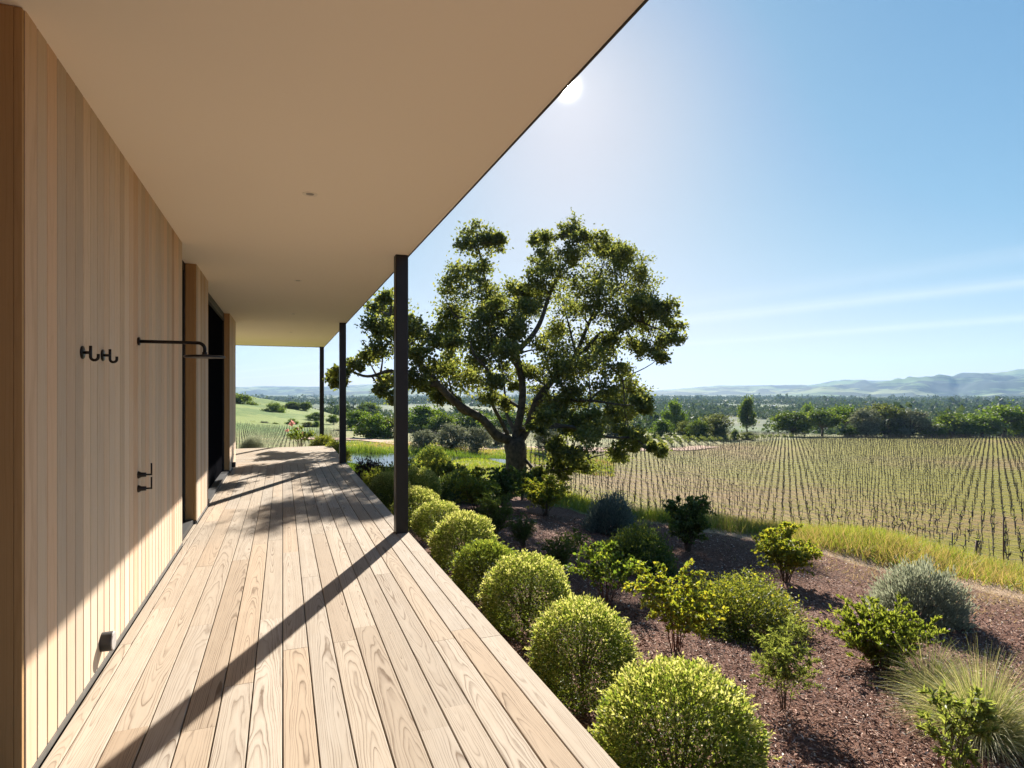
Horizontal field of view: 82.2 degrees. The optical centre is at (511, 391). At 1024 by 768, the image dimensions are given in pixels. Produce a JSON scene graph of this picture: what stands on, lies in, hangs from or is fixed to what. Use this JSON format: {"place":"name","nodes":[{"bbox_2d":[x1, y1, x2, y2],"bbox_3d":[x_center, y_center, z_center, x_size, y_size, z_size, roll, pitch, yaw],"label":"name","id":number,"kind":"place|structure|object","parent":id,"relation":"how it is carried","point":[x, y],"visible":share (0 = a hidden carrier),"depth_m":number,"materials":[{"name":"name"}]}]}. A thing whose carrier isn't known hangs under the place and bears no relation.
{"place":"outdoors","nodes":[
{"label":"outdoors","id":0,"kind":"place"},
{"bbox_2d":[347,453,505,466],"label":"pond","id":1,"kind":"structure","parent":0,"point":[385,458],"depth_m":55.67,"materials":[{"name":"blue liquid"}]},
{"bbox_2d":[299,437,714,451],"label":"dirt road","id":2,"kind":"structure","parent":0,"point":[391,441],"depth_m":78.25,"materials":[{"name":"beige soil"}]},
{"bbox_2d":[236,394,1023,767],"bbox_3d":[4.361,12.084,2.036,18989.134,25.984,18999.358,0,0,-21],"label":"ground","id":3,"kind":"structure","parent":0,"point":[250,416],"depth_m":16.59,"materials":[{"name":"brown soil"}]},
{"bbox_2d":[236,391,256,404],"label":"tree","id":4,"kind":"object","parent":3,"relation":"on","point":[242,398],"visible":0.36,"depth_m":184.53,"materials":[{"name":"green plant"}]},
{"bbox_2d":[238,433,266,448],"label":"silvery shrub","id":5,"kind":"object","parent":3,"relation":"on","point":[247,442],"visible":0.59,"depth_m":20.84,"materials":[{"name":"green plant"}]},
{"bbox_2d":[261,401,286,412],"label":"tree","id":6,"kind":"object","parent":3,"relation":"on","point":[275,407],"visible":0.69,"depth_m":164.10,"materials":[{"name":"green plant"}]},
{"bbox_2d":[236,422,338,448],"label":"hillside vines","id":7,"kind":"object","parent":3,"relation":"on","point":[276,436],"visible":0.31,"depth_m":87.61,"materials":[{"name":"green plant"}]},
{"bbox_2d":[285,420,315,446],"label":"rose bush","id":8,"kind":"object","parent":3,"relation":"on","point":[303,435],"visible":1,"depth_m":19.12,"materials":[{"name":"green plant"}]},
{"bbox_2d":[305,412,324,420],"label":"bush","id":9,"kind":"object","parent":3,"relation":"on","point":[315,416],"visible":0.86,"depth_m":149.40,"materials":[{"name":"green plant"}]},
{"bbox_2d":[307,434,334,445],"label":"green shrub","id":10,"kind":"object","parent":3,"relation":"on","point":[320,440],"visible":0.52,"depth_m":18.82,"materials":[{"name":"green plant"}]},
{"bbox_2d":[0,0,648,767],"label":"house","id":11,"kind":"structure","parent":3,"relation":"on","point":[220,176],"depth_m":3.18,"materials":[{"name":"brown wood"}]},
{"bbox_2d":[80,346,99,360],"bbox_3d":[-2.201,-0.200,3.069,0.080,0.082,0.068,0,0,-21],"label":"robe hook","id":12,"kind":"object","parent":11,"relation":"attached to","point":[83,352],"visible":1,"depth_m":3.06,"materials":[{"name":"black metal"}]},
{"bbox_2d":[99,631,116,651],"bbox_3d":[-2.340,1.445,3.402,0.062,0.110,0.110,0,0,-21],"label":"door stop","id":13,"kind":"object","parent":11,"relation":"attached to","point":[107,640],"depth_m":3.37,"materials":[{"name":"grey metal"}]},
{"bbox_2d":[101,349,117,362],"bbox_3d":[-2.336,-0.207,3.414,0.080,0.082,0.068,0,0,-21],"label":"robe hook","id":14,"kind":"object","parent":11,"relation":"attached to","point":[104,355],"visible":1,"depth_m":3.41,"materials":[{"name":"black metal"}]},
{"bbox_2d":[137,337,224,358],"bbox_3d":[-2.435,-0.325,4.341,0.569,0.141,0.278,0,0,-21],"label":"outdoor shower","id":15,"kind":"object","parent":11,"relation":"attached to","point":[204,355],"visible":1,"depth_m":4.32,"materials":[{"name":"black metal"}]},
{"bbox_2d":[182,260,193,539],"bbox_3d":[-3.725,0.028,6.572,0.150,3.144,1.063,0,0,-21],"label":"door","id":16,"kind":"structure","parent":11,"relation":"in","point":[186,524],"depth_m":6.99,"materials":[{"name":"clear glass"}]},
{"bbox_2d":[208,292,228,502],"bbox_3d":[-4.998,0.028,9.886,0.150,3.144,3.585,0,0,-21],"label":"door","id":17,"kind":"structure","parent":11,"relation":"in","point":[217,474],"depth_m":10.26,"materials":[{"name":"black glass"}]},
{"bbox_2d":[38,446,619,767],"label":"wooden deck","id":18,"kind":"structure","parent":3,"relation":"on","point":[306,607],"depth_m":3.50,"materials":[{"name":"brown wood"}]},
{"bbox_2d":[323,440,353,461],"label":"green shrub","id":19,"kind":"object","parent":3,"relation":"on","point":[335,445],"visible":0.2,"depth_m":17.22,"materials":[{"name":"green plant"}]},
{"bbox_2d":[338,408,371,428],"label":"tree","id":20,"kind":"object","parent":3,"relation":"on","point":[353,417],"visible":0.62,"depth_m":119.00,"materials":[{"name":"green plant"}]},
{"bbox_2d":[352,455,386,482],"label":"purple shrub","id":21,"kind":"object","parent":3,"relation":"on","point":[369,464],"visible":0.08,"depth_m":13.44,"materials":[{"name":"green plant"}]},
{"bbox_2d":[355,401,383,415],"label":"tree","id":22,"kind":"object","parent":3,"relation":"on","point":[368,405],"visible":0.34,"depth_m":238.35,"materials":[{"name":"green plant"}]},
{"bbox_2d":[348,411,393,438],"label":"tree","id":23,"kind":"object","parent":3,"relation":"on","point":[377,429],"visible":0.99,"depth_m":83.14,"materials":[{"name":"green plant"}]},
{"bbox_2d":[358,461,393,511],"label":"green shrub","id":24,"kind":"object","parent":3,"relation":"on","point":[367,479],"visible":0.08,"depth_m":12.15,"materials":[{"name":"green plant"}]},
{"bbox_2d":[379,416,393,437],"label":"tree","id":25,"kind":"object","parent":3,"relation":"on","point":[390,421],"visible":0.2,"depth_m":85.52,"materials":[{"name":"green plant"}]},
{"bbox_2d":[368,471,411,509],"bbox_3d":[-2.106,1.699,10.204,0.828,0.693,0.855,0,0,-15],"label":"shrub ball","id":26,"kind":"object","parent":3,"relation":"on","point":[376,484],"visible":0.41,"depth_m":9.99,"materials":[{"name":"green plant"}]},
{"bbox_2d":[385,452,430,487],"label":"dark shrub","id":27,"kind":"object","parent":3,"relation":"on","point":[409,463],"visible":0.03,"depth_m":15.48,"materials":[{"name":"green plant"}]},
{"bbox_2d":[390,485,440,529],"bbox_3d":[-1.471,1.762,8.998,0.829,0.672,0.866,0,0,-37],"label":"shrub ball","id":28,"kind":"object","parent":3,"relation":"on","point":[417,494],"visible":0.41,"depth_m":8.85,"materials":[{"name":"green plant"}]},
{"bbox_2d":[408,429,439,449],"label":"tree","id":29,"kind":"object","parent":3,"relation":"on","point":[424,437],"visible":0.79,"depth_m":63.42,"materials":[{"name":"green plant"}]},
{"bbox_2d":[408,467,441,504],"bbox_3d":[-1.733,1.727,10.800,0.924,0.713,0.859,0,0,-5],"label":"shrub ball","id":30,"kind":"object","parent":3,"relation":"on","point":[416,475],"visible":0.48,"depth_m":10.68,"materials":[{"name":"green plant"}]},
{"bbox_2d":[346,442,505,471],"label":"pond reeds","id":31,"kind":"object","parent":3,"relation":"on","point":[366,449],"visible":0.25,"depth_m":60.24,"materials":[{"name":"green plant"}]},
{"bbox_2d":[408,403,444,432],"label":"tree","id":32,"kind":"object","parent":3,"relation":"on","point":[422,414],"visible":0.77,"depth_m":118.22,"materials":[{"name":"green plant"}]},
{"bbox_2d":[412,442,453,464],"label":"shrub","id":33,"kind":"object","parent":3,"relation":"on","point":[429,450],"visible":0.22,"depth_m":24.36,"materials":[{"name":"green plant"}]},
{"bbox_2d":[410,498,463,541],"bbox_3d":[-0.992,1.720,7.900,0.790,0.560,0.711,0,0,18],"label":"shrub ball","id":34,"kind":"object","parent":3,"relation":"on","point":[420,521],"visible":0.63,"depth_m":7.77,"materials":[{"name":"green plant"}]},
{"bbox_2d":[416,452,459,479],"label":"green shrub","id":35,"kind":"object","parent":3,"relation":"on","point":[432,463],"visible":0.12,"depth_m":19.29,"materials":[{"name":"green plant"}]},
{"bbox_2d":[422,411,459,433],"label":"tree","id":36,"kind":"object","parent":3,"relation":"on","point":[436,422],"visible":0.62,"depth_m":110.41,"materials":[{"name":"green plant"}]},
{"bbox_2d":[437,461,463,476],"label":"leafy bush","id":37,"kind":"object","parent":3,"relation":"on","point":[449,468],"visible":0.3,"depth_m":17.90,"materials":[{"name":"green plant"}]},
{"bbox_2d":[434,421,469,449],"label":"tree","id":38,"kind":"object","parent":3,"relation":"on","point":[445,435],"visible":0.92,"depth_m":65.30,"materials":[{"name":"green plant"}]},
{"bbox_2d":[426,465,493,504],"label":"dark shrub","id":39,"kind":"object","parent":3,"relation":"on","point":[447,485],"visible":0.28,"depth_m":14.87,"materials":[{"name":"green plant"}]},
{"bbox_2d":[426,508,499,574],"bbox_3d":[-0.569,1.728,6.894,0.886,0.704,0.857,0,0,-31],"label":"shrub ball","id":40,"kind":"object","parent":3,"relation":"on","point":[470,521],"visible":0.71,"depth_m":6.74,"materials":[{"name":"green plant"}]},
{"bbox_2d":[452,409,494,432],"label":"tree","id":41,"kind":"object","parent":3,"relation":"on","point":[471,422],"visible":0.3,"depth_m":147.37,"materials":[{"name":"green plant"}]},
{"bbox_2d":[450,466,500,512],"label":"leafy bush","id":42,"kind":"object","parent":3,"relation":"on","point":[471,487],"visible":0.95,"depth_m":13.07,"materials":[{"name":"green plant"}]},
{"bbox_2d":[459,425,494,453],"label":"tree","id":43,"kind":"object","parent":3,"relation":"on","point":[480,436],"visible":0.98,"depth_m":64.37,"materials":[{"name":"green plant"}]},
{"bbox_2d":[346,439,614,476],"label":"bank grass","id":44,"kind":"structure","parent":3,"relation":"on","point":[386,446],"depth_m":66.33,"materials":[{"name":"plant"}]},
{"bbox_2d":[449,537,524,602],"bbox_3d":[-0.242,1.722,5.748,0.758,0.582,0.775,0,0,31],"label":"shrub ball","id":45,"kind":"object","parent":3,"relation":"on","point":[477,555],"visible":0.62,"depth_m":5.60,"materials":[{"name":"green plant"}]},
{"bbox_2d":[473,486,519,534],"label":"feathery plant","id":46,"kind":"object","parent":3,"relation":"on","point":[494,514],"visible":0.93,"depth_m":10.12,"materials":[{"name":"green plant"}]},
{"bbox_2d":[476,412,524,433],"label":"tree","id":47,"kind":"object","parent":3,"relation":"on","point":[495,422],"visible":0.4,"depth_m":138.87,"materials":[{"name":"green plant"}]},
{"bbox_2d":[482,464,522,506],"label":"leafy bush","id":48,"kind":"object","parent":3,"relation":"on","point":[504,480],"visible":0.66,"depth_m":14.05,"materials":[{"name":"green plant"}]},
{"bbox_2d":[323,207,689,484],"bbox_3d":[0.376,-2.126,22.739,13.416,11.474,9.801,0,0,-1],"label":"oak tree","id":49,"kind":"object","parent":3,"relation":"on","point":[551,412],"visible":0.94,"depth_m":21.77,"materials":[{"name":"green plant"}]},
{"bbox_2d":[409,426,613,452],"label":"roadside vines","id":50,"kind":"object","parent":3,"relation":"on","point":[527,441],"visible":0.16,"depth_m":94.84,"materials":[{"name":"green plant"}]},
{"bbox_2d":[451,457,574,505],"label":"lawn grass","id":51,"kind":"structure","parent":3,"relation":"on","point":[474,462],"depth_m":25.74,"materials":[{"name":"plant"}]},
{"bbox_2d":[505,512,536,546],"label":"shrub","id":52,"kind":"object","parent":3,"relation":"on","point":[524,532],"visible":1,"depth_m":9.65,"materials":[{"name":"green plant"}]},
{"bbox_2d":[477,548,573,644],"bbox_3d":[0.122,1.701,5.000,0.821,0.701,0.890,0,0,40],"label":"shrub ball","id":53,"kind":"object","parent":3,"relation":"on","point":[530,564],"visible":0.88,"depth_m":4.83,"materials":[{"name":"green plant"}]},
{"bbox_2d":[512,466,540,499],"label":"leafy bush","id":54,"kind":"object","parent":3,"relation":"on","point":[528,475],"visible":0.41,"depth_m":16.91,"materials":[{"name":"green plant"}]},
{"bbox_2d":[519,474,570,515],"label":"leafy bush","id":55,"kind":"object","parent":3,"relation":"on","point":[553,495],"visible":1,"depth_m":13.68,"materials":[{"name":"green plant"}]},
{"bbox_2d":[531,429,564,451],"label":"tree","id":56,"kind":"object","parent":3,"relation":"on","point":[542,440],"visible":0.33,"depth_m":69.50,"materials":[{"name":"green plant"}]},
{"bbox_2d":[535,532,578,571],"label":"feathery plant","id":57,"kind":"object","parent":3,"relation":"on","point":[562,555],"visible":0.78,"depth_m":8.16,"materials":[{"name":"green plant"}]},
{"bbox_2d":[558,528,590,550],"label":"rose bush","id":58,"kind":"object","parent":3,"relation":"on","point":[577,537],"visible":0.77,"depth_m":9.57,"materials":[{"name":"green plant"}]},
{"bbox_2d":[522,592,642,714],"bbox_3d":[0.479,1.718,3.974,0.814,0.668,0.891,0,0,-6],"label":"shrub ball","id":59,"kind":"object","parent":3,"relation":"on","point":[621,649],"visible":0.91,"depth_m":3.80,"materials":[{"name":"green plant"}]},
{"bbox_2d":[563,539,651,604],"bbox_3d":[1.046,2.062,6.614,1.081,0.843,0.880,0,0,-44],"label":"rose bush","id":60,"kind":"object","parent":3,"relation":"on","point":[596,571],"visible":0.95,"depth_m":6.59,"materials":[{"name":"green plant"}]},
{"bbox_2d":[577,490,640,536],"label":"blue grey shrub","id":61,"kind":"object","parent":3,"relation":"on","point":[606,511],"visible":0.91,"depth_m":12.15,"materials":[{"name":"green plant"}]},
{"bbox_2d":[601,421,632,435],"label":"tree","id":62,"kind":"object","parent":3,"relation":"on","point":[609,431],"visible":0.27,"depth_m":127.79,"materials":[{"name":"green plant"}]},
{"bbox_2d":[246,393,1023,436],"bbox_3d":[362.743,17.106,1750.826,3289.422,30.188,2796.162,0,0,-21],"label":"woodland","id":63,"kind":"object","parent":3,"relation":"on","point":[934,404],"visible":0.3,"depth_m":800.31,"materials":[{"name":"green plant"}]},
{"bbox_2d":[596,517,680,579],"bbox_3d":[1.968,2.406,9.197,1.331,0.874,1.648,0,0,0],"label":"dark shrub","id":64,"kind":"object","parent":3,"relation":"on","point":[648,546],"visible":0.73,"depth_m":8.98,"materials":[{"name":"green plant"}]},
{"bbox_2d":[647,418,674,438],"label":"tree","id":65,"kind":"object","parent":3,"relation":"on","point":[661,427],"visible":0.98,"depth_m":127.17,"materials":[{"name":"green plant"}]},
{"bbox_2d":[657,398,688,432],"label":"tree","id":66,"kind":"object","parent":3,"relation":"on","point":[674,414],"visible":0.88,"depth_m":163.54,"materials":[{"name":"green plant"}]},
{"bbox_2d":[620,558,728,652],"bbox_3d":[1.472,1.920,5.228,0.886,0.841,0.912,0,0,25],"label":"rose bush","id":67,"kind":"object","parent":3,"relation":"on","point":[675,604],"visible":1,"depth_m":5.12,"materials":[{"name":"green plant"}]},
{"bbox_2d":[672,421,690,437],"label":"bush","id":68,"kind":"object","parent":3,"relation":"on","point":[680,427],"visible":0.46,"depth_m":130.02,"materials":[{"name":"green plant"}]},
{"bbox_2d":[586,650,781,767],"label":"shrub ball","id":69,"kind":"object","parent":3,"relation":"on","point":[671,674],"visible":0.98,"depth_m":2.80,"materials":[{"name":"green plant"}]},
{"bbox_2d":[661,494,716,551],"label":"leafy bush","id":70,"kind":"object","parent":3,"relation":"on","point":[688,525],"visible":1,"depth_m":10.66,"materials":[{"name":"green plant"}]},
{"bbox_2d":[683,418,712,439],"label":"tree","id":71,"kind":"object","parent":3,"relation":"on","point":[700,427],"visible":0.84,"depth_m":124.94,"materials":[{"name":"green plant"}]},
{"bbox_2d":[386,505,1023,767],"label":"mulch chips","id":72,"kind":"object","parent":3,"relation":"on","point":[855,751],"visible":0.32,"depth_m":4.97,"materials":[{"name":"brown wood"}]},
{"bbox_2d":[697,412,734,439],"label":"tree","id":73,"kind":"object","parent":3,"relation":"on","point":[716,424],"visible":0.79,"depth_m":126.11,"materials":[{"name":"green plant"}]},
{"bbox_2d":[736,393,758,431],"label":"tree","id":74,"kind":"object","parent":3,"relation":"on","point":[745,411],"visible":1,"depth_m":174.12,"materials":[{"name":"green plant"}]},
{"bbox_2d":[674,559,831,648],"bbox_3d":[2.459,2.312,6.493,1.907,0.756,1.614,0,0,-37],"label":"ground cover shrub","id":75,"kind":"object","parent":3,"relation":"on","point":[741,597],"visible":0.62,"depth_m":6.26,"materials":[{"name":"green plant"}]},
{"bbox_2d":[726,429,805,436],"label":"distant vines","id":76,"kind":"object","parent":3,"relation":"on","point":[766,433],"visible":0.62,"depth_m":159.79,"materials":[{"name":"plant"}]},
{"bbox_2d":[526,432,1023,517],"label":"vineyard vines","id":77,"kind":"object","parent":3,"relation":"on","point":[892,446],"visible":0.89,"depth_m":68.67,"materials":[{"name":"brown plant"}]},
{"bbox_2d":[531,455,1019,523],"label":"drip line","id":78,"kind":"object","parent":77,"relation":"attached to","point":[792,503],"visible":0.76,"depth_m":46.11,"materials":[{"name":"plastic"}]},
{"bbox_2d":[570,477,1020,545],"bbox_3d":[15.464,7.510,40.088,35.851,1.899,0.020,0,0,39],"label":"drip line","id":79,"kind":"object","parent":77,"relation":"attached to","point":[823,525],"visible":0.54,"depth_m":37.16,"materials":[{"name":"plastic"}]},
{"bbox_2d":[534,465,1023,539],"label":"drip line","id":80,"kind":"object","parent":3,"relation":"on","point":[811,518],"visible":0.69,"depth_m":39.07,"materials":[{"name":"plastic"}]},
{"bbox_2d":[535,459,1023,528],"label":"drip line","id":81,"kind":"object","parent":3,"relation":"on","point":[806,508],"visible":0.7,"depth_m":43.13,"materials":[{"name":"plastic"}]},
{"bbox_2d":[547,488,1017,566],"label":"slope grass","id":82,"kind":"structure","parent":3,"relation":"on","point":[568,501],"depth_m":17.47,"materials":[{"name":"plant"}]},
{"bbox_2d":[751,521,823,582],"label":"leafy bush","id":83,"kind":"object","parent":3,"relation":"on","point":[779,549],"visible":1,"depth_m":8.61,"materials":[{"name":"green plant"}]},
{"bbox_2d":[750,612,825,709],"bbox_3d":[2.009,2.004,4.355,0.493,0.805,0.462,0,0,-26],"label":"feathery plant","id":84,"kind":"object","parent":3,"relation":"on","point":[782,671],"visible":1,"depth_m":4.31,"materials":[{"name":"green plant"}]},
{"bbox_2d":[767,410,818,435],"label":"tree","id":85,"kind":"object","parent":3,"relation":"on","point":[784,419],"visible":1,"depth_m":144.41,"materials":[{"name":"green plant"}]},
{"bbox_2d":[796,402,815,433],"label":"tree","id":86,"kind":"object","parent":3,"relation":"on","point":[807,407],"visible":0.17,"depth_m":204.62,"materials":[{"name":"green plant"}]},
{"bbox_2d":[805,407,847,435],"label":"tree","id":87,"kind":"object","parent":3,"relation":"on","point":[823,419],"visible":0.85,"depth_m":146.52,"materials":[{"name":"green plant"}]},
{"bbox_2d":[633,518,1023,628],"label":"grass","id":88,"kind":"structure","parent":3,"relation":"on","point":[987,598],"depth_m":9.54,"materials":[{"name":"green plant"}]},
{"bbox_2d":[827,403,859,428],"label":"tree","id":89,"kind":"object","parent":3,"relation":"on","point":[846,411],"visible":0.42,"depth_m":153.88,"materials":[{"name":"green plant"}]},
{"bbox_2d":[838,426,860,436],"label":"bush","id":90,"kind":"object","parent":3,"relation":"on","point":[848,431],"visible":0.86,"depth_m":142.38,"materials":[{"name":"green plant"}]},
{"bbox_2d":[845,407,885,436],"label":"tree","id":91,"kind":"object","parent":3,"relation":"on","point":[869,424],"visible":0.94,"depth_m":143.83,"materials":[{"name":"green plant"}]},
{"bbox_2d":[813,591,950,668],"bbox_3d":[3.314,2.203,5.350,1.024,0.719,1.024,0,0,-39],"label":"flowering shrub","id":92,"kind":"object","parent":3,"relation":"on","point":[870,637],"visible":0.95,"depth_m":5.24,"materials":[{"name":"green plant"}]},
{"bbox_2d":[852,402,914,436],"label":"tree","id":93,"kind":"object","parent":3,"relation":"on","point":[889,410],"visible":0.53,"depth_m":146.10,"materials":[{"name":"green plant"}]},
{"bbox_2d":[879,408,942,436],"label":"tree","id":94,"kind":"object","parent":3,"relation":"on","point":[923,424],"visible":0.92,"depth_m":143.24,"materials":[{"name":"green plant"}]},
{"bbox_2d":[857,552,979,633],"bbox_3d":[4.912,2.375,7.119,1.243,0.885,1.258,0,0,34],"label":"silvery shrub","id":95,"kind":"object","parent":3,"relation":"on","point":[909,579],"visible":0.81,"depth_m":6.97,"materials":[{"name":"silver plant"}]},
{"bbox_2d":[916,424,950,437],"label":"bush","id":96,"kind":"object","parent":3,"relation":"on","point":[940,431],"visible":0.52,"depth_m":141.77,"materials":[{"name":"green plant"}]},
{"bbox_2d":[870,631,997,698],"bbox_3d":[3.379,2.208,4.748,0.936,0.524,0.970,0,0,-21],"label":"bunchgrass","id":97,"kind":"object","parent":3,"relation":"on","point":[912,672],"visible":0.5,"depth_m":4.78,"materials":[{"name":"green plant"}]},
{"bbox_2d":[867,630,1023,767],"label":"bunchgrass","id":98,"kind":"object","parent":3,"relation":"on","point":[1011,733],"visible":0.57,"depth_m":4.02,"materials":[{"name":"green plant"}]},
{"bbox_2d":[913,678,1000,767],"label":"leafy plant","id":99,"kind":"object","parent":3,"relation":"on","point":[985,708],"visible":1,"depth_m":3.43,"materials":[{"name":"green plant"}]},
{"bbox_2d":[929,410,991,436],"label":"tree","id":100,"kind":"object","parent":3,"relation":"on","point":[952,422],"visible":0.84,"depth_m":142.72,"materials":[{"name":"green plant"}]},
{"bbox_2d":[959,414,1013,436],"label":"tree","id":101,"kind":"object","parent":3,"relation":"on","point":[992,424],"visible":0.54,"depth_m":144.12,"materials":[{"name":"green plant"}]},
{"bbox_2d":[963,399,1023,436],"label":"tree","id":102,"kind":"object","parent":3,"relation":"on","point":[1008,413],"visible":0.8,"depth_m":146.99,"materials":[{"name":"green plant"}]},
{"bbox_2d":[1003,419,1023,436],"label":"tree","id":103,"kind":"object","parent":3,"relation":"on","point":[1016,428],"visible":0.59,"depth_m":148.34,"materials":[{"name":"green plant"}]},
{"bbox_2d":[236,369,1023,396],"bbox_3d":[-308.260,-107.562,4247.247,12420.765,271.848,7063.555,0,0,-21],"label":"hills","id":104,"kind":"structure","parent":0,"point":[1008,383],"depth_m":3778.32,"materials":[{"name":"green plant"}]},
{"bbox_2d":[236,0,1023,390],"label":"sky","id":105,"kind":"structure","parent":0,"point":[826,190],"materials":[{"name":"blue"}]},
{"bbox_2d":[569,491,1023,593],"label":"tall grass","id":106,"kind":"structure","parent":0,"point":[889,546],"depth_m":11.10,"materials":[{"name":"plant"}]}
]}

